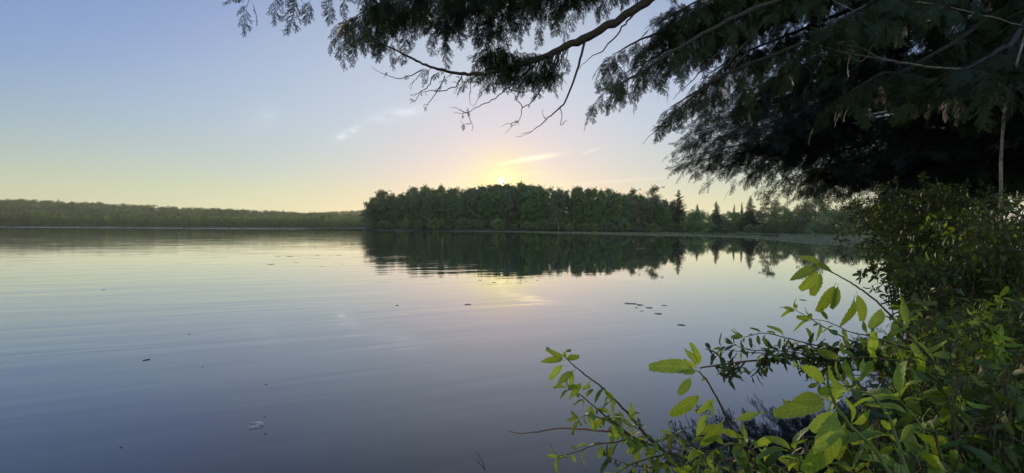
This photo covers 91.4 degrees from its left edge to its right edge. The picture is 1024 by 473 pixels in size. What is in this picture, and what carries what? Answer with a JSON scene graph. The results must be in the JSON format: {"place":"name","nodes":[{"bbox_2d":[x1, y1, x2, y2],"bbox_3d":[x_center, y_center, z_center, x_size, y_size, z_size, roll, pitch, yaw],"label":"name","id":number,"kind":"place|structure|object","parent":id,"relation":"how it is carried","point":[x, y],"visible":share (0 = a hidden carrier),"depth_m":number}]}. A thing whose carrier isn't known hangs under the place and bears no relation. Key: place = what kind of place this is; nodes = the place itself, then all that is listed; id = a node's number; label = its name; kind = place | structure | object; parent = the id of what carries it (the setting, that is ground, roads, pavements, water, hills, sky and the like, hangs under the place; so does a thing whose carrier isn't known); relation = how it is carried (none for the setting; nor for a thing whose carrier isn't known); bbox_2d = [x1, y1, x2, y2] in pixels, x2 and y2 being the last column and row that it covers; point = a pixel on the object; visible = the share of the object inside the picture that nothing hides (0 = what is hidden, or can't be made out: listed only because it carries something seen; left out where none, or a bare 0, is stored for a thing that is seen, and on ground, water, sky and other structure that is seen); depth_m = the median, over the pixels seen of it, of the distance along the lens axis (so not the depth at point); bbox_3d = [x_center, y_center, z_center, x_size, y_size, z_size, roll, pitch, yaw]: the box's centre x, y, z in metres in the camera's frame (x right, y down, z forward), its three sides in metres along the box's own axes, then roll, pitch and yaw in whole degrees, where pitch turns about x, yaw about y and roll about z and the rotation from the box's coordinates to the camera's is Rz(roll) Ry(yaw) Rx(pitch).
{"place":"outdoors","nodes":[
{"label":"outdoors","id":0,"kind":"place"},
{"bbox_2d":[0,227,909,472],"bbox_3d":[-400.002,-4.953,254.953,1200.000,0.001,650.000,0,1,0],"label":"lake water","id":1,"kind":"structure","parent":0,"point":[374,351],"depth_m":6.55},
{"bbox_2d":[432,230,890,246],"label":"reeds","id":2,"kind":"object","parent":1,"relation":"in","point":[787,237],"visible":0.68,"depth_m":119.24},
{"bbox_2d":[0,206,1023,417],"bbox_3d":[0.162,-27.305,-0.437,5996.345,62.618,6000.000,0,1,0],"label":"ground","id":3,"kind":"structure","parent":0,"point":[397,228],"depth_m":269.49},
{"bbox_2d":[4,209,17,225],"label":"broadleaf tree","id":4,"kind":"object","parent":3,"relation":"on","point":[11,213],"visible":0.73,"depth_m":548.95},
{"bbox_2d":[20,210,34,225],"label":"broadleaf tree","id":5,"kind":"object","parent":3,"relation":"on","point":[26,218],"visible":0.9,"depth_m":551.37},
{"bbox_2d":[29,210,41,225],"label":"broadleaf tree","id":6,"kind":"object","parent":3,"relation":"on","point":[36,215],"visible":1,"depth_m":543.83},
{"bbox_2d":[65,212,74,225],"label":"broadleaf tree","id":7,"kind":"object","parent":3,"relation":"on","point":[72,219],"visible":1,"depth_m":537.63},
{"bbox_2d":[86,211,94,226],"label":"broadleaf tree","id":8,"kind":"object","parent":3,"relation":"on","point":[91,215],"visible":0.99,"depth_m":539.92},
{"bbox_2d":[92,213,103,226],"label":"broadleaf tree","id":9,"kind":"object","parent":3,"relation":"on","point":[99,219],"visible":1,"depth_m":540.82},
{"bbox_2d":[162,215,170,226],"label":"broadleaf tree","id":10,"kind":"object","parent":3,"relation":"on","point":[166,217],"visible":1,"depth_m":536.10},
{"bbox_2d":[0,198,396,227],"bbox_3d":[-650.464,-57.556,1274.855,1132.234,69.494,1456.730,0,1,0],"label":"hillside forest","id":11,"kind":"object","parent":3,"relation":"on","point":[105,210],"visible":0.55,"depth_m":796.42},
{"bbox_2d":[294,229,362,229],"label":"marsh grass","id":12,"kind":"structure","parent":3,"relation":"on","point":[328,229],"depth_m":296.58},
{"bbox_2d":[358,201,369,222],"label":"broadleaf tree","id":13,"kind":"object","parent":3,"relation":"on","point":[363,219],"visible":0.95,"depth_m":277.95},
{"bbox_2d":[366,201,379,227],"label":"broadleaf tree","id":14,"kind":"object","parent":3,"relation":"on","point":[371,213],"visible":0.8,"depth_m":278.95},
{"bbox_2d":[371,200,385,226],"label":"broadleaf tree","id":15,"kind":"object","parent":3,"relation":"on","point":[379,218],"visible":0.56,"depth_m":279.59},
{"bbox_2d":[367,190,391,219],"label":"broadleaf tree","id":16,"kind":"object","parent":3,"relation":"on","point":[383,203],"visible":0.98,"depth_m":278.53},
{"bbox_2d":[381,199,392,221],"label":"broadleaf tree","id":17,"kind":"object","parent":3,"relation":"on","point":[388,200],"visible":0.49,"depth_m":280.68},
{"bbox_2d":[389,198,400,226],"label":"broadleaf tree","id":18,"kind":"object","parent":3,"relation":"on","point":[391,210],"visible":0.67,"depth_m":277.03},
{"bbox_2d":[392,196,407,227],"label":"broadleaf tree","id":19,"kind":"object","parent":3,"relation":"on","point":[400,201],"visible":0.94,"depth_m":270.93},
{"bbox_2d":[402,196,413,225],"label":"broadleaf tree","id":20,"kind":"object","parent":3,"relation":"on","point":[407,201],"visible":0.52,"depth_m":273.48},
{"bbox_2d":[406,195,423,225],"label":"broadleaf tree","id":21,"kind":"object","parent":3,"relation":"on","point":[413,204],"visible":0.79,"depth_m":270.72},
{"bbox_2d":[410,191,425,222],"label":"broadleaf tree","id":22,"kind":"object","parent":3,"relation":"on","point":[419,194],"visible":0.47,"depth_m":273.64},
{"bbox_2d":[420,187,434,225],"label":"broadleaf tree","id":23,"kind":"object","parent":3,"relation":"on","point":[428,191],"visible":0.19,"depth_m":280.95},
{"bbox_2d":[420,192,436,228],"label":"birch tree","id":24,"kind":"object","parent":3,"relation":"on","point":[429,196],"visible":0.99,"depth_m":264.14},
{"bbox_2d":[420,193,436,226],"bbox_3d":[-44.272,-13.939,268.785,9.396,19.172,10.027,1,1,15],"label":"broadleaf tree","id":25,"kind":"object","parent":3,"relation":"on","point":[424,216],"visible":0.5,"depth_m":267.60},
{"bbox_2d":[430,218,440,228],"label":"shore shrub","id":26,"kind":"object","parent":3,"relation":"on","point":[438,225],"visible":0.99,"depth_m":264.41},
{"bbox_2d":[430,192,447,226],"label":"broadleaf tree","id":27,"kind":"object","parent":3,"relation":"on","point":[441,200],"visible":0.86,"depth_m":267.15},
{"bbox_2d":[440,188,455,221],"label":"broadleaf tree","id":28,"kind":"object","parent":3,"relation":"on","point":[446,195],"visible":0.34,"depth_m":274.98},
{"bbox_2d":[442,197,454,227],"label":"broadleaf tree","id":29,"kind":"object","parent":3,"relation":"on","point":[446,212],"visible":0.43,"depth_m":269.75},
{"bbox_2d":[446,195,460,228],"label":"broadleaf tree","id":30,"kind":"object","parent":3,"relation":"on","point":[452,199],"visible":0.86,"depth_m":264.24},
{"bbox_2d":[450,196,468,226],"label":"broadleaf tree","id":31,"kind":"object","parent":3,"relation":"on","point":[459,201],"visible":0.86,"depth_m":263.57},
{"bbox_2d":[461,192,482,227],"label":"broadleaf tree","id":32,"kind":"object","parent":3,"relation":"on","point":[472,198],"visible":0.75,"depth_m":265.04},
{"bbox_2d":[474,190,489,223],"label":"broadleaf tree","id":33,"kind":"object","parent":3,"relation":"on","point":[482,194],"visible":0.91,"depth_m":264.65},
{"bbox_2d":[482,191,496,226],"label":"broadleaf tree","id":34,"kind":"object","parent":3,"relation":"on","point":[487,196],"visible":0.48,"depth_m":266.56},
{"bbox_2d":[481,193,501,226],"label":"broadleaf tree","id":35,"kind":"object","parent":3,"relation":"on","point":[491,198],"visible":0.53,"depth_m":265.41},
{"bbox_2d":[490,218,504,229],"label":"shore shrub","id":36,"kind":"object","parent":3,"relation":"on","point":[496,223],"visible":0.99,"depth_m":258.00},
{"bbox_2d":[488,188,507,226],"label":"broadleaf tree","id":37,"kind":"object","parent":3,"relation":"on","point":[497,194],"visible":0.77,"depth_m":262.91},
{"bbox_2d":[496,193,515,227],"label":"broadleaf tree","id":38,"kind":"object","parent":3,"relation":"on","point":[507,202],"visible":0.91,"depth_m":260.91},
{"bbox_2d":[504,189,518,226],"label":"broadleaf tree","id":39,"kind":"object","parent":3,"relation":"on","point":[512,195],"visible":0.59,"depth_m":264.91},
{"bbox_2d":[512,191,528,225],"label":"broadleaf tree","id":40,"kind":"object","parent":3,"relation":"on","point":[519,197],"visible":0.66,"depth_m":264.10},
{"bbox_2d":[513,182,531,226],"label":"broadleaf tree","id":41,"kind":"object","parent":3,"relation":"on","point":[523,187],"visible":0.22,"depth_m":269.34},
{"bbox_2d":[518,189,538,225],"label":"broadleaf tree","id":42,"kind":"object","parent":3,"relation":"on","point":[525,208],"visible":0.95,"depth_m":258.83},
{"bbox_2d":[528,190,544,226],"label":"broadleaf tree","id":43,"kind":"object","parent":3,"relation":"on","point":[534,193],"visible":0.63,"depth_m":261.33},
{"bbox_2d":[531,195,544,226],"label":"broadleaf tree","id":44,"kind":"object","parent":3,"relation":"on","point":[537,204],"visible":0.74,"depth_m":259.82},
{"bbox_2d":[537,219,547,229],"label":"shore shrub","id":45,"kind":"object","parent":3,"relation":"on","point":[543,221],"visible":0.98,"depth_m":256.25},
{"bbox_2d":[539,193,550,220],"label":"broadleaf tree","id":46,"kind":"object","parent":3,"relation":"on","point":[546,199],"visible":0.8,"depth_m":260.52},
{"bbox_2d":[546,195,562,224],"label":"broadleaf tree","id":47,"kind":"object","parent":3,"relation":"on","point":[549,212],"visible":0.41,"depth_m":257.48},
{"bbox_2d":[550,190,568,230],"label":"tree","id":48,"kind":"object","parent":3,"relation":"on","point":[561,200],"visible":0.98,"depth_m":251.38},
{"bbox_2d":[549,191,570,229],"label":"broadleaf tree","id":49,"kind":"object","parent":3,"relation":"on","point":[562,220],"visible":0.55,"depth_m":254.08},
{"bbox_2d":[559,192,575,226],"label":"broadleaf tree","id":50,"kind":"object","parent":3,"relation":"on","point":[567,199],"visible":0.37,"depth_m":258.21},
{"bbox_2d":[564,190,583,229],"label":"broadleaf tree","id":51,"kind":"object","parent":3,"relation":"on","point":[574,196],"visible":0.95,"depth_m":256.01},
{"bbox_2d":[571,195,586,229],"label":"broadleaf tree","id":52,"kind":"object","parent":3,"relation":"on","point":[580,200],"visible":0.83,"depth_m":256.44},
{"bbox_2d":[577,195,592,228],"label":"broadleaf tree","id":53,"kind":"object","parent":3,"relation":"on","point":[585,204],"visible":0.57,"depth_m":256.84},
{"bbox_2d":[583,195,599,230],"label":"broadleaf tree","id":54,"kind":"object","parent":3,"relation":"on","point":[590,206],"visible":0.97,"depth_m":250.59},
{"bbox_2d":[586,187,603,223],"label":"broadleaf tree","id":55,"kind":"object","parent":3,"relation":"on","point":[594,193],"visible":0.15,"depth_m":264.51},
{"bbox_2d":[592,196,608,228],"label":"broadleaf tree","id":56,"kind":"object","parent":3,"relation":"on","point":[598,201],"visible":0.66,"depth_m":252.13},
{"bbox_2d":[596,198,612,228],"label":"broadleaf tree","id":57,"kind":"object","parent":3,"relation":"on","point":[606,208],"visible":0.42,"depth_m":256.19},
{"bbox_2d":[597,219,611,230],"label":"shore shrub","id":58,"kind":"object","parent":3,"relation":"on","point":[604,221],"visible":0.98,"depth_m":248.71},
{"bbox_2d":[606,198,620,228],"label":"broadleaf tree","id":59,"kind":"object","parent":3,"relation":"on","point":[615,212],"visible":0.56,"depth_m":254.20},
{"bbox_2d":[608,195,624,226],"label":"broadleaf tree","id":60,"kind":"object","parent":3,"relation":"on","point":[617,201],"visible":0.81,"depth_m":252.92},
{"bbox_2d":[609,217,625,231],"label":"shore shrub","id":61,"kind":"object","parent":3,"relation":"on","point":[616,222],"visible":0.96,"depth_m":247.75},
{"bbox_2d":[222,0,1023,157],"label":"hemlock tree","id":62,"kind":"object","parent":3,"relation":"on","point":[712,29],"visible":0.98,"depth_m":4.30},
{"bbox_2d":[615,193,632,229],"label":"broadleaf tree","id":63,"kind":"object","parent":3,"relation":"on","point":[624,197],"visible":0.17,"depth_m":260.94},
{"bbox_2d":[619,218,631,231],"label":"shore shrub","id":64,"kind":"object","parent":3,"relation":"on","point":[627,224],"visible":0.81,"depth_m":249.23},
{"bbox_2d":[619,198,632,222],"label":"broadleaf tree","id":65,"kind":"object","parent":3,"relation":"on","point":[625,201],"visible":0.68,"depth_m":255.01},
{"bbox_2d":[507,347,756,472],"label":"leafy shrub","id":66,"kind":"object","parent":3,"relation":"on","point":[635,445],"visible":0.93,"depth_m":1.04},
{"bbox_2d":[625,200,639,230],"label":"broadleaf tree","id":67,"kind":"object","parent":3,"relation":"on","point":[631,205],"visible":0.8,"depth_m":252.53},
{"bbox_2d":[633,202,646,229],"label":"broadleaf tree","id":68,"kind":"object","parent":3,"relation":"on","point":[642,208],"visible":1,"depth_m":249.48},
{"bbox_2d":[634,193,645,225],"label":"broadleaf tree","id":69,"kind":"object","parent":3,"relation":"on","point":[641,197],"visible":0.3,"depth_m":265.17},
{"bbox_2d":[636,199,652,229],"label":"broadleaf tree","id":70,"kind":"object","parent":3,"relation":"on","point":[648,208],"visible":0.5,"depth_m":255.34},
{"bbox_2d":[643,200,659,228],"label":"broadleaf tree","id":71,"kind":"object","parent":3,"relation":"on","point":[652,204],"visible":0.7,"depth_m":256.46},
{"bbox_2d":[636,184,674,222],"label":"broadleaf tree","id":72,"kind":"object","parent":3,"relation":"on","point":[653,189],"visible":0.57,"depth_m":259.73},
{"bbox_2d":[654,204,667,227],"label":"broadleaf tree","id":73,"kind":"object","parent":3,"relation":"on","point":[660,206],"visible":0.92,"depth_m":253.55},
{"bbox_2d":[661,206,674,230],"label":"broadleaf tree","id":74,"kind":"object","parent":3,"relation":"on","point":[667,209],"visible":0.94,"depth_m":251.83},
{"bbox_2d":[668,190,688,229],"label":"conifer tree","id":75,"kind":"object","parent":3,"relation":"on","point":[677,208],"visible":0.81,"depth_m":254.87},
{"bbox_2d":[678,209,716,232],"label":"round tree","id":76,"kind":"object","parent":3,"relation":"on","point":[695,225],"visible":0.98,"depth_m":243.64},
{"bbox_2d":[707,201,723,230],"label":"conifer tree","id":77,"kind":"object","parent":3,"relation":"on","point":[717,218],"visible":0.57,"depth_m":260.95},
{"bbox_2d":[648,342,803,472],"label":"leafy shrub","id":78,"kind":"object","parent":3,"relation":"on","point":[746,462],"visible":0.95,"depth_m":0.93},
{"bbox_2d":[718,220,735,232],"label":"shore shrub","id":79,"kind":"object","parent":3,"relation":"on","point":[726,222],"visible":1,"depth_m":250.61},
{"bbox_2d":[720,211,738,227],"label":"round tree","id":80,"kind":"object","parent":3,"relation":"on","point":[729,214],"visible":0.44,"depth_m":265.74},
{"bbox_2d":[727,212,743,229],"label":"round tree","id":81,"kind":"object","parent":3,"relation":"on","point":[733,215],"visible":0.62,"depth_m":262.18},
{"bbox_2d":[740,196,759,230],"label":"conifer tree","id":82,"kind":"object","parent":3,"relation":"on","point":[750,217],"visible":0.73,"depth_m":257.02},
{"bbox_2d":[758,223,771,232],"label":"shore shrub","id":83,"kind":"object","parent":3,"relation":"on","point":[765,230],"visible":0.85,"depth_m":244.79},
{"bbox_2d":[752,188,782,223],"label":"broadleaf tree","id":84,"kind":"object","parent":3,"relation":"on","point":[772,206],"visible":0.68,"depth_m":253.90},
{"bbox_2d":[764,205,799,232],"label":"round tree","id":85,"kind":"object","parent":3,"relation":"on","point":[786,212],"visible":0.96,"depth_m":237.10},
{"bbox_2d":[791,190,822,233],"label":"broadleaf tree","id":86,"kind":"object","parent":3,"relation":"on","point":[802,212],"visible":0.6,"depth_m":223.33},
{"bbox_2d":[801,192,830,233],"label":"broadleaf tree","id":87,"kind":"object","parent":3,"relation":"on","point":[818,203],"visible":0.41,"depth_m":220.74},
{"bbox_2d":[803,208,857,233],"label":"shore shrub","id":88,"kind":"object","parent":3,"relation":"on","point":[813,225],"visible":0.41,"depth_m":204.64},
{"bbox_2d":[700,298,983,421],"bbox_3d":[1.301,0.700,1.589,1.503,1.040,0.358,0,1,0],"label":"leafy shrub","id":89,"kind":"object","parent":3,"relation":"on","point":[807,353],"visible":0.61,"depth_m":1.47},
{"bbox_2d":[664,0,1023,271],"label":"hemlock tree","id":90,"kind":"object","parent":3,"relation":"on","point":[954,158],"visible":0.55,"depth_m":9.02},
{"bbox_2d":[815,203,875,234],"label":"shore shrub","id":91,"kind":"object","parent":3,"relation":"on","point":[838,214],"visible":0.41,"depth_m":190.11},
{"bbox_2d":[756,356,945,472],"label":"leafy shrub","id":92,"kind":"object","parent":3,"relation":"on","point":[831,439],"visible":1,"depth_m":0.65},
{"bbox_2d":[778,418,963,472],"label":"leafy shrub","id":93,"kind":"object","parent":3,"relation":"on","point":[912,460],"visible":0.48,"depth_m":0.90},
{"bbox_2d":[790,255,955,383],"bbox_3d":[1.230,0.682,1.590,1.040,1.268,0.651,0,1,0],"label":"leafy shrub","id":94,"kind":"object","parent":3,"relation":"on","point":[812,282],"visible":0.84,"depth_m":1.31},
{"bbox_2d":[879,293,911,305],"bbox_3d":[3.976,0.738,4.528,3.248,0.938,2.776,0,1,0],"label":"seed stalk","id":95,"kind":"object","parent":3,"relation":"on","point":[889,299],"visible":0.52,"depth_m":3.21},
{"bbox_2d":[829,197,968,342],"bbox_3d":[4.798,0.469,5.638,2.386,1.860,1.920,0,1,0],"label":"leafy shrub","id":96,"kind":"object","parent":3,"relation":"on","point":[899,223],"visible":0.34,"depth_m":5.39},
{"bbox_2d":[832,199,967,319],"bbox_3d":[5.322,0.442,6.864,1.980,1.812,2.502,0,1,0],"label":"leafy shrub","id":97,"kind":"object","parent":3,"relation":"on","point":[880,244],"visible":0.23,"depth_m":6.79},
{"bbox_2d":[831,376,979,472],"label":"leafy shrub","id":98,"kind":"object","parent":3,"relation":"on","point":[854,398],"visible":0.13,"depth_m":1.16},
{"bbox_2d":[852,235,973,368],"bbox_3d":[4.030,0.693,4.991,1.771,1.434,1.927,0,1,0],"label":"leafy shrub","id":99,"kind":"object","parent":3,"relation":"on","point":[888,268],"visible":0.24,"depth_m":4.59},
{"bbox_2d":[802,0,1023,91],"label":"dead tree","id":100,"kind":"object","parent":3,"relation":"on","point":[919,65],"visible":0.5,"depth_m":3.89},
{"bbox_2d":[831,183,995,307],"bbox_3d":[5.893,0.297,7.236,3.109,2.092,2.869,0,1,0],"label":"leafy shrub","id":101,"kind":"object","parent":3,"relation":"on","point":[854,202],"visible":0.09,"depth_m":6.65},
{"bbox_2d":[861,172,1006,312],"bbox_3d":[6.041,0.227,7.211,2.852,2.292,2.572,0,1,0],"label":"leafy shrub","id":102,"kind":"object","parent":3,"relation":"on","point":[922,188],"visible":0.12,"depth_m":6.89},
{"bbox_2d":[847,418,1023,472],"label":"leafy shrub","id":103,"kind":"object","parent":3,"relation":"on","point":[934,448],"visible":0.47,"depth_m":0.88},
{"bbox_2d":[863,245,1010,404],"bbox_3d":[2.882,0.681,3.430,1.351,1.290,1.010,0,1,0],"label":"leafy shrub","id":104,"kind":"object","parent":3,"relation":"on","point":[916,285],"visible":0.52,"depth_m":3.18},
{"bbox_2d":[865,286,1023,428],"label":"leafy shrub","id":105,"kind":"object","parent":3,"relation":"on","point":[980,343],"visible":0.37,"depth_m":1.75},
{"bbox_2d":[868,340,1023,460],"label":"leafy shrub","id":106,"kind":"object","parent":3,"relation":"on","point":[987,378],"visible":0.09,"depth_m":1.22},
{"bbox_2d":[894,359,1023,472],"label":"leafy shrub","id":107,"kind":"object","parent":3,"relation":"on","point":[1009,413],"visible":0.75,"depth_m":0.93},
{"bbox_2d":[895,282,1023,403],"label":"leafy shrub","id":108,"kind":"object","parent":3,"relation":"on","point":[1009,321],"visible":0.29,"depth_m":2.05},
{"bbox_2d":[895,171,1023,343],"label":"leafy shrub","id":109,"kind":"object","parent":3,"relation":"on","point":[943,203],"visible":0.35,"depth_m":5.05},
{"bbox_2d":[907,200,1023,370],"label":"leafy shrub","id":110,"kind":"object","parent":3,"relation":"on","point":[946,228],"visible":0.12,"depth_m":3.75},
{"bbox_2d":[910,187,1023,405],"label":"leafy shrub","id":111,"kind":"object","parent":3,"relation":"on","point":[980,255],"visible":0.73,"depth_m":2.79},
{"bbox_2d":[931,222,1023,383],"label":"leafy shrub","id":112,"kind":"object","parent":3,"relation":"on","point":[1012,291],"visible":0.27,"depth_m":2.72},
{"bbox_2d":[972,96,1023,162],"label":"hemlock tree","id":113,"kind":"object","parent":3,"relation":"on","point":[1020,127],"visible":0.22,"depth_m":7.50},
{"bbox_2d":[999,37,1023,228],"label":"dead sapling","id":114,"kind":"object","parent":3,"relation":"on","point":[1002,145],"visible":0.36,"depth_m":3.38},
{"bbox_2d":[999,109,1023,178],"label":"hemlock tree","id":115,"kind":"object","parent":3,"relation":"on","point":[1019,140],"visible":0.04,"depth_m":11.42},
{"bbox_2d":[0,0,1023,221],"label":"sky","id":116,"kind":"structure","parent":0,"point":[161,103]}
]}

